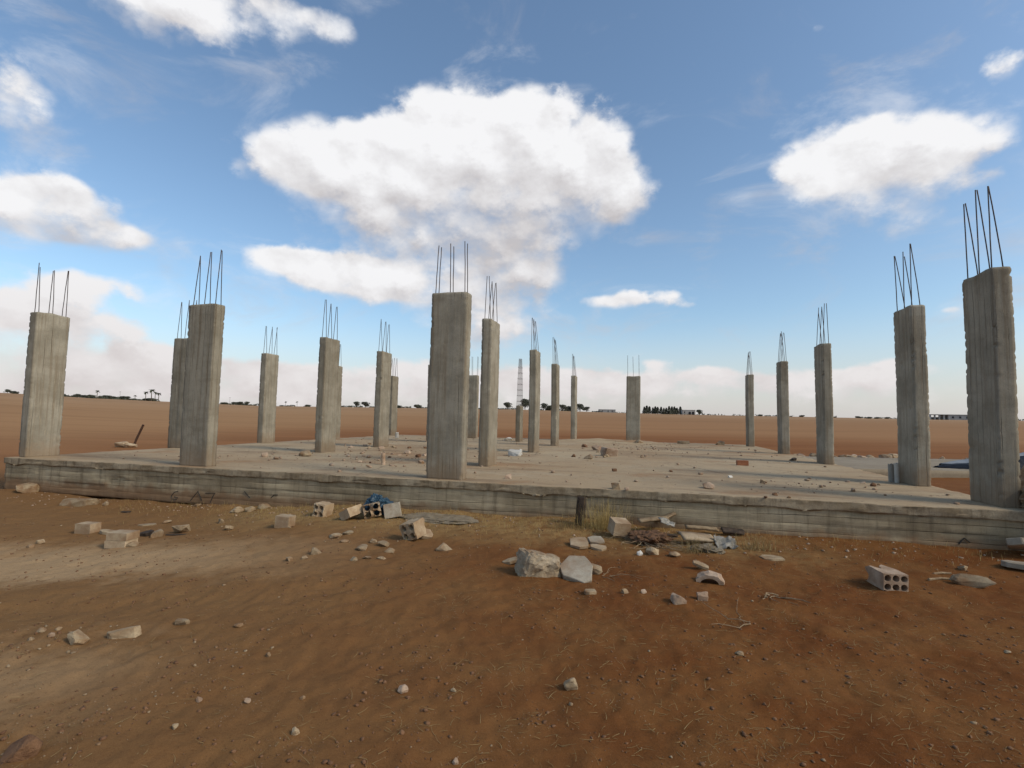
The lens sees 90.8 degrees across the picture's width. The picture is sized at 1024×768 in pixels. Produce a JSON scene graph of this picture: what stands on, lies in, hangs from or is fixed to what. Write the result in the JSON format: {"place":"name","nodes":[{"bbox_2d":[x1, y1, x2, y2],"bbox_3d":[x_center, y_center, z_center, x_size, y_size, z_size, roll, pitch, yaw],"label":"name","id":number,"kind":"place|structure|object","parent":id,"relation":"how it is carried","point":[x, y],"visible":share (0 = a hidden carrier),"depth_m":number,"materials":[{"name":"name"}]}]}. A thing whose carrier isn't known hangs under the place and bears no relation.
{"place":"outdoors","nodes":[
{"label":"outdoors","id":0,"kind":"place"},
{"bbox_2d":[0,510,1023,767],"bbox_3d":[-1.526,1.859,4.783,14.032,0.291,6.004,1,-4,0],"label":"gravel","id":1,"kind":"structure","parent":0,"point":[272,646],"depth_m":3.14,"materials":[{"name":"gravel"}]},
{"bbox_2d":[0,393,1023,767],"bbox_3d":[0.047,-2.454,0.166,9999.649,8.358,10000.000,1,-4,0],"label":"ground","id":2,"kind":"structure","parent":0,"point":[318,663],"depth_m":3.48,"materials":[{"name":"red soil"}]},
{"bbox_2d":[0,734,42,763],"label":"stone","id":3,"kind":"object","parent":2,"relation":"on","point":[28,746],"visible":0.98,"depth_m":2.19,"materials":[{"name":"stone"}]},
{"bbox_2d":[15,482,38,492],"bbox_3d":[-9.417,2.057,9.849,0.352,0.234,0.316,0,0,-22],"label":"stone","id":4,"kind":"object","parent":2,"relation":"on","point":[29,487],"visible":0.74,"depth_m":9.74,"materials":[{"name":"stone"}]},
{"bbox_2d":[67,629,89,644],"bbox_3d":[-2.847,1.675,3.318,0.114,0.102,0.103,1,-8,15],"label":"stone","id":5,"kind":"object","parent":2,"relation":"on","point":[77,637],"visible":0.87,"depth_m":3.29,"materials":[{"name":"stone"}]},
{"bbox_2d":[59,498,98,506],"bbox_3d":[-7.607,2.099,8.871,0.570,0.173,0.199,1,-4,-6],"label":"stone","id":6,"kind":"object","parent":2,"relation":"on","point":[74,502],"visible":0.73,"depth_m":8.81,"materials":[{"name":"stone"}]},
{"bbox_2d":[74,521,101,534],"bbox_3d":[-5.829,1.982,6.944,0.234,0.143,0.173,1,-4,6],"label":"concrete block","id":7,"kind":"object","parent":2,"relation":"on","point":[87,527],"depth_m":6.87,"materials":[{"name":"concrete"}]},
{"bbox_2d":[99,529,115,534],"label":"stone","id":8,"kind":"object","parent":2,"relation":"on","point":[103,531],"visible":0.53,"depth_m":6.79,"materials":[{"name":"stone"}]},
{"bbox_2d":[104,529,139,548],"bbox_3d":[-4.782,1.903,6.196,0.269,0.183,0.214,1,-4,4],"label":"concrete block","id":9,"kind":"object","parent":2,"relation":"on","point":[121,538],"depth_m":6.11,"materials":[{"name":"concrete"}]},
{"bbox_2d":[106,625,141,638],"bbox_3d":[-2.634,1.697,3.439,0.211,0.091,0.106,-2,-3,-12],"label":"stone","id":10,"kind":"object","parent":2,"relation":"on","point":[132,632],"visible":0.91,"depth_m":3.41,"materials":[{"name":"stone"}]},
{"bbox_2d":[140,530,153,536],"bbox_3d":[-4.855,1.988,6.712,0.171,0.055,0.114,-8,10,-23],"label":"dark shard","id":11,"kind":"object","parent":2,"relation":"on","point":[146,533],"visible":0.76,"depth_m":6.68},
{"bbox_2d":[150,529,163,537],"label":"stone","id":12,"kind":"object","parent":2,"relation":"on","point":[157,533],"visible":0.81,"depth_m":6.62,"materials":[{"name":"stone"}]},
{"bbox_2d":[171,524,190,532],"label":"stone","id":13,"kind":"object","parent":2,"relation":"on","point":[181,528],"visible":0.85,"depth_m":6.80,"materials":[{"name":"stone"}]},
{"bbox_2d":[175,618,189,624],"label":"stone","id":14,"kind":"object","parent":2,"relation":"on","point":[181,621],"visible":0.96,"depth_m":3.60,"materials":[{"name":"stone"}]},
{"bbox_2d":[230,507,243,512],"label":"stone","id":15,"kind":"object","parent":2,"relation":"on","point":[237,509],"visible":0.94,"depth_m":8.24,"materials":[{"name":"stone"}]},
{"bbox_2d":[258,503,270,508],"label":"stone","id":16,"kind":"object","parent":2,"relation":"on","point":[264,506],"visible":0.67,"depth_m":8.38,"materials":[{"name":"stone"}]},
{"bbox_2d":[274,514,295,527],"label":"concrete block","id":17,"kind":"object","parent":2,"relation":"on","point":[284,520],"depth_m":6.82,"materials":[{"name":"concrete"}]},
{"bbox_2d":[311,547,320,554],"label":"stone","id":18,"kind":"object","parent":2,"relation":"on","point":[315,551],"visible":0.94,"depth_m":5.42,"materials":[{"name":"stone"}]},
{"bbox_2d":[312,501,333,516],"bbox_3d":[-2.842,1.889,7.603,0.193,0.193,0.261,6,-2,18],"label":"hollow block","id":19,"kind":"object","parent":2,"relation":"on","point":[323,509],"depth_m":7.53,"materials":[{"name":"beige concrete"}]},
{"bbox_2d":[339,504,362,519],"bbox_3d":[-2.316,1.855,7.281,0.203,0.133,0.263,-31,-12,28],"label":"concrete block","id":20,"kind":"object","parent":2,"relation":"on","point":[351,512],"depth_m":7.20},
{"bbox_2d":[356,544,367,550],"bbox_3d":[-1.692,1.855,5.700,0.122,0.077,0.145,1,-4,-5],"label":"mortar chip","id":21,"kind":"object","parent":2,"relation":"on","point":[362,547],"visible":0.99,"depth_m":5.66,"materials":[{"name":"concrete"}]},
{"bbox_2d":[362,502,380,518],"bbox_3d":[-2.027,1.832,7.315,0.243,0.193,0.251,-10,-5,-18],"label":"hollow block","id":22,"kind":"object","parent":2,"relation":"on","point":[371,510],"depth_m":7.30,"materials":[{"name":"beige concrete"}]},
{"bbox_2d":[364,493,393,514],"bbox_3d":[-1.995,1.803,7.553,0.455,0.335,0.306,1,-4,0],"label":"plastic bag","id":23,"kind":"object","parent":2,"relation":"on","point":[380,499],"visible":0.66,"depth_m":7.48,"materials":[{"name":"plastic"}]},
{"bbox_2d":[378,540,389,546],"bbox_3d":[-1.508,1.877,5.915,0.135,0.078,0.121,5,-5,7],"label":"mortar chip","id":24,"kind":"object","parent":2,"relation":"on","point":[383,543],"visible":0.97,"depth_m":5.88,"materials":[{"name":"concrete"}]},
{"bbox_2d":[383,502,401,518],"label":"concrete block","id":25,"kind":"object","parent":2,"relation":"on","point":[390,509],"depth_m":7.34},
{"bbox_2d":[397,684,407,693],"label":"stone","id":26,"kind":"object","parent":2,"relation":"on","point":[403,688],"visible":1,"depth_m":2.74,"materials":[{"name":"stone"}]},
{"bbox_2d":[399,517,425,539],"bbox_3d":[-1.219,1.793,6.242,0.224,0.204,0.237,-17,-1,26],"label":"hollow block","id":27,"kind":"object","parent":2,"relation":"on","point":[412,529],"depth_m":6.17,"materials":[{"name":"beige concrete"}]},
{"bbox_2d":[420,529,432,538],"bbox_3d":[-1.098,1.866,6.305,0.222,0.055,0.156,18,20,-22],"label":"concrete shard","id":28,"kind":"object","parent":2,"relation":"on","point":[428,534],"visible":0.5,"depth_m":6.27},
{"bbox_2d":[399,512,478,523],"bbox_3d":[-1.057,1.958,7.357,1.435,0.113,0.545,0,-4,15],"label":"mortar spill","id":29,"kind":"object","parent":2,"relation":"on","point":[449,519],"visible":0.84,"depth_m":7.22,"materials":[{"name":"concrete"}]},
{"bbox_2d":[436,543,452,550],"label":"stone","id":30,"kind":"object","parent":2,"relation":"on","point":[443,547],"visible":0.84,"depth_m":5.66,"materials":[{"name":"stone"}]},
{"bbox_2d":[502,557,516,564],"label":"stone","id":31,"kind":"object","parent":2,"relation":"on","point":[510,561],"visible":0.64,"depth_m":5.22,"materials":[{"name":"stone"}]},
{"bbox_2d":[0,517,1023,767],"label":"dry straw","id":32,"kind":"object","parent":2,"relation":"on","point":[680,675],"visible":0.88,"depth_m":2.85,"materials":[{"name":"plant"}]},
{"bbox_2d":[3,435,1023,549],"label":"foundation slab","id":33,"kind":"structure","parent":2,"relation":"on","point":[920,515],"depth_m":8.39,"materials":[{"name":"concrete"}]},
{"bbox_2d":[19,263,69,456],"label":"concrete column","id":34,"kind":"structure","parent":33,"relation":"on","point":[43,391],"depth_m":10.58,"materials":[{"name":"concrete"}]},
{"bbox_2d":[167,300,196,447],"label":"concrete column","id":35,"kind":"structure","parent":33,"relation":"on","point":[176,397],"depth_m":13.81,"materials":[{"name":"concrete"}]},
{"bbox_2d":[179,250,224,466],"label":"concrete column","id":36,"kind":"structure","parent":33,"relation":"on","point":[200,412],"depth_m":9.32,"materials":[{"name":"concrete"}]},
{"bbox_2d":[257,326,278,442],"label":"concrete column","id":37,"kind":"structure","parent":33,"relation":"on","point":[267,399],"depth_m":17.00,"materials":[{"name":"concrete"}]},
{"bbox_2d":[299,450,311,456],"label":"stone","id":38,"kind":"object","parent":33,"relation":"on","point":[304,453],"visible":0.93,"depth_m":11.82,"materials":[{"name":"stone"}]},
{"bbox_2d":[314,300,339,452],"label":"concrete column","id":39,"kind":"structure","parent":33,"relation":"on","point":[326,399],"depth_m":13.21,"materials":[{"name":"concrete"}]},
{"bbox_2d":[335,352,342,438],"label":"concrete column","id":40,"kind":"structure","parent":33,"relation":"on","point":[338,413],"depth_m":20.92,"materials":[{"name":"concrete"}]},
{"bbox_2d":[373,322,391,446],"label":"concrete column","id":41,"kind":"structure","parent":33,"relation":"on","point":[382,399],"depth_m":15.82,"materials":[{"name":"concrete"}]},
{"bbox_2d":[389,358,398,434],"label":"concrete column","id":42,"kind":"structure","parent":33,"relation":"on","point":[393,407],"depth_m":25.47,"materials":[{"name":"concrete"}]},
{"bbox_2d":[426,365,429,440],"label":"concrete column","id":43,"kind":"structure","parent":33,"relation":"on","point":[427,404],"depth_m":19.55,"materials":[{"name":"concrete"}]},
{"bbox_2d":[426,243,471,479],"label":"concrete column","id":44,"kind":"structure","parent":33,"relation":"on","point":[448,400],"depth_m":8.09,"materials":[{"name":"concrete"}]},
{"bbox_2d":[467,357,478,437],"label":"concrete column","id":45,"kind":"structure","parent":33,"relation":"on","point":[473,404],"depth_m":24.03,"materials":[{"name":"concrete"}]},
{"bbox_2d":[478,276,499,466],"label":"concrete column","id":46,"kind":"structure","parent":33,"relation":"on","point":[489,390],"depth_m":10.28,"materials":[{"name":"concrete"}]},
{"bbox_2d":[508,449,521,455],"bbox_3d":[0.074,1.821,13.180,0.346,0.227,0.311,-4,-3,19],"label":"plastic bag","id":47,"kind":"object","parent":33,"relation":"on","point":[512,452],"visible":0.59,"depth_m":13.11,"materials":[{"name":"white plastic"}]},
{"bbox_2d":[515,359,522,441],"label":"concrete column","id":48,"kind":"structure","parent":33,"relation":"on","point":[519,425],"depth_m":21.33,"materials":[{"name":"concrete"}]},
{"bbox_2d":[105,437,959,504],"bbox_3d":[0.188,2.057,16.053,16.185,0.090,16.192,0,-4,14],"label":"slab grit","id":49,"kind":"object","parent":33,"relation":"on","point":[553,471],"visible":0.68,"depth_m":11.18,"materials":[{"name":"brown concrete"}]},
{"bbox_2d":[528,318,540,452],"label":"concrete column","id":50,"kind":"structure","parent":33,"relation":"on","point":[534,403],"depth_m":14.78,"materials":[{"name":"concrete"}]},
{"bbox_2d":[550,339,559,445],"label":"concrete column","id":51,"kind":"structure","parent":33,"relation":"on","point":[555,380],"depth_m":18.45,"materials":[{"name":"concrete"}]},
{"bbox_2d":[571,354,576,438],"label":"concrete column","id":52,"kind":"structure","parent":33,"relation":"on","point":[574,407],"depth_m":23.25,"materials":[{"name":"concrete"}]},
{"bbox_2d":[547,438,667,443],"bbox_3d":[4.219,2.518,22.487,6.000,0.184,2.400,0,-4,15],"label":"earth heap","id":53,"kind":"object","parent":33,"relation":"on","point":[596,440],"visible":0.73,"depth_m":21.87,"materials":[{"name":"soil"}]},
{"bbox_2d":[600,447,617,455],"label":"stone","id":54,"kind":"object","parent":33,"relation":"on","point":[609,451],"visible":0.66,"depth_m":13.70,"materials":[{"name":"stone"}]},
{"bbox_2d":[611,482,619,489],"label":"stone","id":55,"kind":"object","parent":33,"relation":"on","point":[615,485],"visible":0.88,"depth_m":7.16,"materials":[{"name":"stone"}]},
{"bbox_2d":[626,359,640,439],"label":"concrete column","id":56,"kind":"structure","parent":33,"relation":"on","point":[633,385],"depth_m":22.98,"materials":[{"name":"concrete"}]},
{"bbox_2d":[703,482,714,488],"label":"stone","id":57,"kind":"object","parent":33,"relation":"on","point":[707,485],"visible":0.96,"depth_m":7.41,"materials":[{"name":"stone"}]},
{"bbox_2d":[736,460,748,465],"bbox_3d":[5.298,1.813,11.617,0.243,0.113,0.123,0,-4,10],"label":"clay brick","id":58,"kind":"object","parent":33,"relation":"on","point":[743,462],"visible":0.98,"depth_m":11.56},
{"bbox_2d":[745,351,754,446],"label":"concrete column","id":59,"kind":"structure","parent":33,"relation":"on","point":[749,405],"depth_m":21.06,"materials":[{"name":"concrete"}]},
{"bbox_2d":[776,331,789,453],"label":"concrete column","id":60,"kind":"structure","parent":33,"relation":"on","point":[783,424],"depth_m":16.31,"materials":[{"name":"concrete"}]},
{"bbox_2d":[814,303,833,464],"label":"concrete column","id":61,"kind":"structure","parent":33,"relation":"on","point":[824,404],"depth_m":12.54,"materials":[{"name":"concrete"}]},
{"bbox_2d":[888,463,893,482],"bbox_3d":[6.573,1.555,8.759,0.080,0.352,0.079,-1,-2,0],"label":"pipe stub","id":62,"kind":"object","parent":33,"relation":"on","point":[890,472],"visible":0.86,"depth_m":8.73,"materials":[{"name":"grey plastic"}]},
{"bbox_2d":[893,463,899,482],"bbox_3d":[6.628,1.543,8.704,0.076,0.372,0.075,-1,-2,0],"label":"pipe stub","id":63,"kind":"object","parent":33,"relation":"on","point":[896,474],"visible":0.86,"depth_m":8.68,"materials":[{"name":"white plastic"}]},
{"bbox_2d":[893,244,930,486],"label":"concrete column","id":64,"kind":"structure","parent":33,"relation":"on","point":[913,409],"depth_m":8.41,"materials":[{"name":"concrete"}]},
{"bbox_2d":[962,186,1021,507],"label":"concrete column","id":65,"kind":"structure","parent":33,"relation":"on","point":[992,417],"depth_m":6.39,"materials":[{"name":"concrete"}]},
{"bbox_2d":[7,493,1023,569],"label":"rubble grit","id":66,"kind":"object","parent":2,"relation":"on","point":[469,525],"visible":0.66,"depth_m":6.93,"materials":[{"name":"grey concrete"}]},
{"bbox_2d":[514,548,561,577],"bbox_3d":[0.288,1.786,4.934,0.495,0.306,0.396,10,-1,-19],"label":"boulder","id":67,"kind":"object","parent":2,"relation":"on","point":[532,563],"visible":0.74,"depth_m":4.79,"materials":[{"name":"stone"}]},
{"bbox_2d":[67,395,1023,420],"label":"scrub","id":68,"kind":"object","parent":2,"relation":"on","point":[100,397],"visible":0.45,"depth_m":260.87,"materials":[{"name":"green plant"}]},
{"bbox_2d":[86,499,1013,568],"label":"dry grass","id":69,"kind":"structure","parent":2,"relation":"on","point":[512,524],"depth_m":7.03,"materials":[{"name":"plant"}]},
{"bbox_2d":[543,515,586,529],"bbox_3d":[0.723,1.846,6.825,0.608,0.234,0.317,1,-4,0],"label":"grass clump","id":70,"kind":"object","parent":2,"relation":"on","point":[569,522],"visible":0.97,"depth_m":6.81,"materials":[{"name":"plant"}]},
{"bbox_2d":[563,677,577,690],"bbox_3d":[0.327,1.678,2.818,0.081,0.087,0.068,1,-4,1],"label":"stone","id":71,"kind":"object","parent":2,"relation":"on","point":[570,684],"visible":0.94,"depth_m":2.79,"materials":[{"name":"stone"}]},
{"bbox_2d":[560,556,592,582],"bbox_3d":[0.623,1.782,4.825,0.313,0.061,0.383,-7,22,-10],"label":"concrete shard","id":72,"kind":"object","parent":2,"relation":"on","point":[576,568],"visible":0.87,"depth_m":4.80,"materials":[{"name":"concrete"}]},
{"bbox_2d":[570,537,587,548],"bbox_3d":[0.794,1.881,5.978,0.217,0.039,0.251,1,10,4],"label":"paving tile","id":73,"kind":"object","parent":2,"relation":"on","point":[579,542],"visible":1,"depth_m":5.94,"materials":[{"name":"stone"}]},
{"bbox_2d":[575,496,586,524],"bbox_3d":[0.941,1.761,6.935,0.128,0.420,0.067,4,-9,15],"label":"timber post","id":74,"kind":"object","parent":2,"relation":"on","point":[581,504],"visible":0.77,"depth_m":6.92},
{"bbox_2d":[584,589,595,594],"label":"stone","id":75,"kind":"object","parent":2,"relation":"on","point":[589,591],"visible":1,"depth_m":4.33,"materials":[{"name":"stone"}]},
{"bbox_2d":[587,536,603,543],"bbox_3d":[1.036,1.923,6.215,0.192,0.034,0.178,2,10,-8],"label":"paving tile","id":76,"kind":"object","parent":2,"relation":"on","point":[595,539],"visible":0.94,"depth_m":6.18,"materials":[{"name":"grey concrete"}]},
{"bbox_2d":[591,563,602,574],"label":"stone","id":77,"kind":"object","parent":2,"relation":"on","point":[597,569],"visible":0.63,"depth_m":4.92,"materials":[{"name":"stone"}]},
{"bbox_2d":[590,544,606,550],"bbox_3d":[1.011,1.921,5.925,0.195,0.033,0.140,5,5,14],"label":"paving tile","id":78,"kind":"object","parent":2,"relation":"on","point":[597,547],"visible":1,"depth_m":5.90,"materials":[{"name":"stone"}]},
{"bbox_2d":[568,496,634,532],"bbox_3d":[1.207,1.742,6.830,1.145,0.486,0.632,1,-4,0],"label":"grass clump","id":79,"kind":"object","parent":2,"relation":"on","point":[601,521],"visible":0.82,"depth_m":6.77,"materials":[{"name":"plant"}]},
{"bbox_2d":[607,517,631,536],"bbox_3d":[1.379,1.833,6.486,0.224,0.173,0.202,8,7,-11],"label":"concrete block","id":80,"kind":"object","parent":2,"relation":"on","point":[619,526],"depth_m":6.40,"materials":[{"name":"concrete"}]},
{"bbox_2d":[606,532,690,552],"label":"dry roots","id":81,"kind":"object","parent":2,"relation":"on","point":[657,544],"visible":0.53,"depth_m":6.02,"materials":[{"name":"brown plant"}]},
{"bbox_2d":[627,530,672,545],"bbox_3d":[1.678,1.925,6.263,0.530,0.238,0.533,2,-4,-15],"label":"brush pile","id":82,"kind":"object","parent":2,"relation":"on","point":[651,537],"visible":0.86,"depth_m":6.11,"materials":[{"name":"plant"}]},
{"bbox_2d":[658,517,674,526],"bbox_3d":[2.014,1.796,6.563,0.215,0.053,0.141,16,16,1],"label":"metal scrap","id":83,"kind":"object","parent":82,"relation":"on","point":[666,521],"visible":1,"depth_m":6.57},
{"bbox_2d":[646,547,658,554],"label":"stone","id":84,"kind":"object","parent":2,"relation":"on","point":[652,551],"visible":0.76,"depth_m":5.66,"materials":[{"name":"stone"}]},
{"bbox_2d":[670,593,686,604],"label":"stone","id":85,"kind":"object","parent":2,"relation":"on","point":[675,599],"visible":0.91,"depth_m":4.10,"materials":[{"name":"stone"}]},
{"bbox_2d":[681,410,694,414],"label":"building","id":86,"kind":"structure","parent":2,"relation":"on","point":[688,412],"depth_m":275.25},
{"bbox_2d":[668,535,719,553],"bbox_3d":[2.110,1.833,5.791,0.621,0.222,0.401,1,-4,0],"label":"grass clump","id":87,"kind":"object","parent":2,"relation":"on","point":[692,547],"visible":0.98,"depth_m":5.80,"materials":[{"name":"plant"}]},
{"bbox_2d":[678,531,714,542],"bbox_3d":[2.294,1.888,6.224,0.450,0.045,0.208,5,8,-6],"label":"board","id":88,"kind":"object","parent":2,"relation":"on","point":[703,537],"visible":0.9,"depth_m":6.19,"materials":[{"name":"beige wood"}]},
{"bbox_2d":[692,560,708,569],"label":"stone","id":89,"kind":"object","parent":2,"relation":"on","point":[701,565],"visible":0.98,"depth_m":5.11,"materials":[{"name":"stone"}]},
{"bbox_2d":[684,524,718,531],"bbox_3d":[2.476,1.879,6.593,0.443,0.040,0.087,6,4,-2],"label":"board","id":90,"kind":"object","parent":2,"relation":"on","point":[701,527],"visible":1,"depth_m":6.56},
{"bbox_2d":[696,591,707,600],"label":"stone","id":91,"kind":"object","parent":2,"relation":"on","point":[702,596],"visible":0.91,"depth_m":4.22,"materials":[{"name":"stone"}]},
{"bbox_2d":[688,543,725,553],"bbox_3d":[2.286,1.949,5.923,0.416,0.127,0.341,-1,-4,26],"label":"rubble","id":92,"kind":"object","parent":2,"relation":"on","point":[718,550],"visible":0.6,"depth_m":5.82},
{"bbox_2d":[696,570,724,584],"bbox_3d":[1.849,1.810,4.733,0.262,0.084,0.170,-6,-6,21],"label":"concrete shard","id":93,"kind":"object","parent":2,"relation":"on","point":[709,574],"visible":0.98,"depth_m":4.68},
{"bbox_2d":[713,535,737,548],"bbox_3d":[2.578,1.919,6.097,0.268,0.076,0.223,1,26,0],"label":"metal scrap","id":94,"kind":"object","parent":2,"relation":"on","point":[723,542],"visible":0.94,"depth_m":6.10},
{"bbox_2d":[703,601,750,627],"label":"dry roots","id":95,"kind":"object","parent":2,"relation":"on","point":[731,618],"visible":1,"depth_m":3.80,"materials":[{"name":"brown plant"}]},
{"bbox_2d":[720,527,744,534],"bbox_3d":[2.876,1.916,6.574,0.299,0.036,0.104,5,22,6],"label":"board","id":96,"kind":"object","parent":2,"relation":"on","point":[728,530],"visible":0.98,"depth_m":6.56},
{"bbox_2d":[727,534,785,551],"bbox_3d":[2.894,1.869,6.005,0.756,0.238,0.381,1,-4,0],"label":"grass clump","id":97,"kind":"object","parent":2,"relation":"on","point":[758,543],"visible":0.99,"depth_m":6.01,"materials":[{"name":"plant"}]},
{"bbox_2d":[759,555,784,560],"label":"stone","id":98,"kind":"object","parent":2,"relation":"on","point":[772,557],"visible":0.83,"depth_m":5.57,"materials":[{"name":"stone"}]},
{"bbox_2d":[763,592,810,604],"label":"dry roots","id":99,"kind":"object","parent":2,"relation":"on","point":[767,593],"visible":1,"depth_m":4.28,"materials":[{"name":"brown plant"}]},
{"bbox_2d":[802,456,968,477],"bbox_3d":[16.546,2.955,17.412,13.012,0.349,5.314,1,-4,0],"label":"paved strip","id":100,"kind":"object","parent":2,"relation":"on","point":[877,465],"visible":0.34,"depth_m":16.11,"materials":[{"name":"concrete"}]},
{"bbox_2d":[935,452,1023,469],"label":"covered heap","id":101,"kind":"object","parent":100,"relation":"on","point":[960,464],"visible":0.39,"depth_m":15.76,"materials":[{"name":"plastic"}]},
{"bbox_2d":[865,565,908,591],"bbox_3d":[3.493,1.810,4.723,0.208,0.158,0.332,2,-4,8],"label":"hollow block","id":102,"kind":"object","parent":2,"relation":"on","point":[882,577],"depth_m":4.61,"materials":[{"name":"grey concrete"}]},
{"bbox_2d":[929,414,967,419],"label":"unfinished block","id":103,"kind":"structure","parent":2,"relation":"on","point":[950,417],"depth_m":218.91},
{"bbox_2d":[949,573,995,587],"bbox_3d":[4.378,1.888,4.810,0.329,0.147,0.125,6,-1,29],"label":"stone","id":104,"kind":"object","parent":2,"relation":"on","point":[974,581],"visible":0.87,"depth_m":4.78,"materials":[{"name":"stone"}]},
{"bbox_2d":[1001,560,1023,569],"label":"concrete shard","id":105,"kind":"object","parent":2,"relation":"on","point":[1013,564],"visible":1,"depth_m":5.31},
{"bbox_2d":[1005,537,1023,550],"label":"concrete shard","id":106,"kind":"object","parent":2,"relation":"on","point":[1015,544],"visible":1,"depth_m":5.65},
{"bbox_2d":[1019,466,1023,507],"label":"rubble pier","id":107,"kind":"structure","parent":2,"relation":"on","point":[1021,478],"depth_m":6.28,"materials":[{"name":"concrete"}]},
{"bbox_2d":[0,0,1023,420],"label":"sky","id":108,"kind":"structure","parent":0,"point":[672,189],"materials":[{"name":"blue"}]},
{"bbox_2d":[654,512,675,523],"bbox_3d":[2.072,1.810,6.834,0.376,0.040,0.072,-13,8,-28],"label":"board","id":109,"kind":"object","parent":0,"point":[670,515],"visible":0.65,"depth_m":6.85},
{"bbox_2d":[637,516,668,522],"bbox_3d":[1.885,1.810,6.754,0.410,0.042,0.104,-2,7,-6],"label":"board","id":110,"kind":"object","parent":109,"relation":"on","point":[648,519],"visible":0.88,"depth_m":6.72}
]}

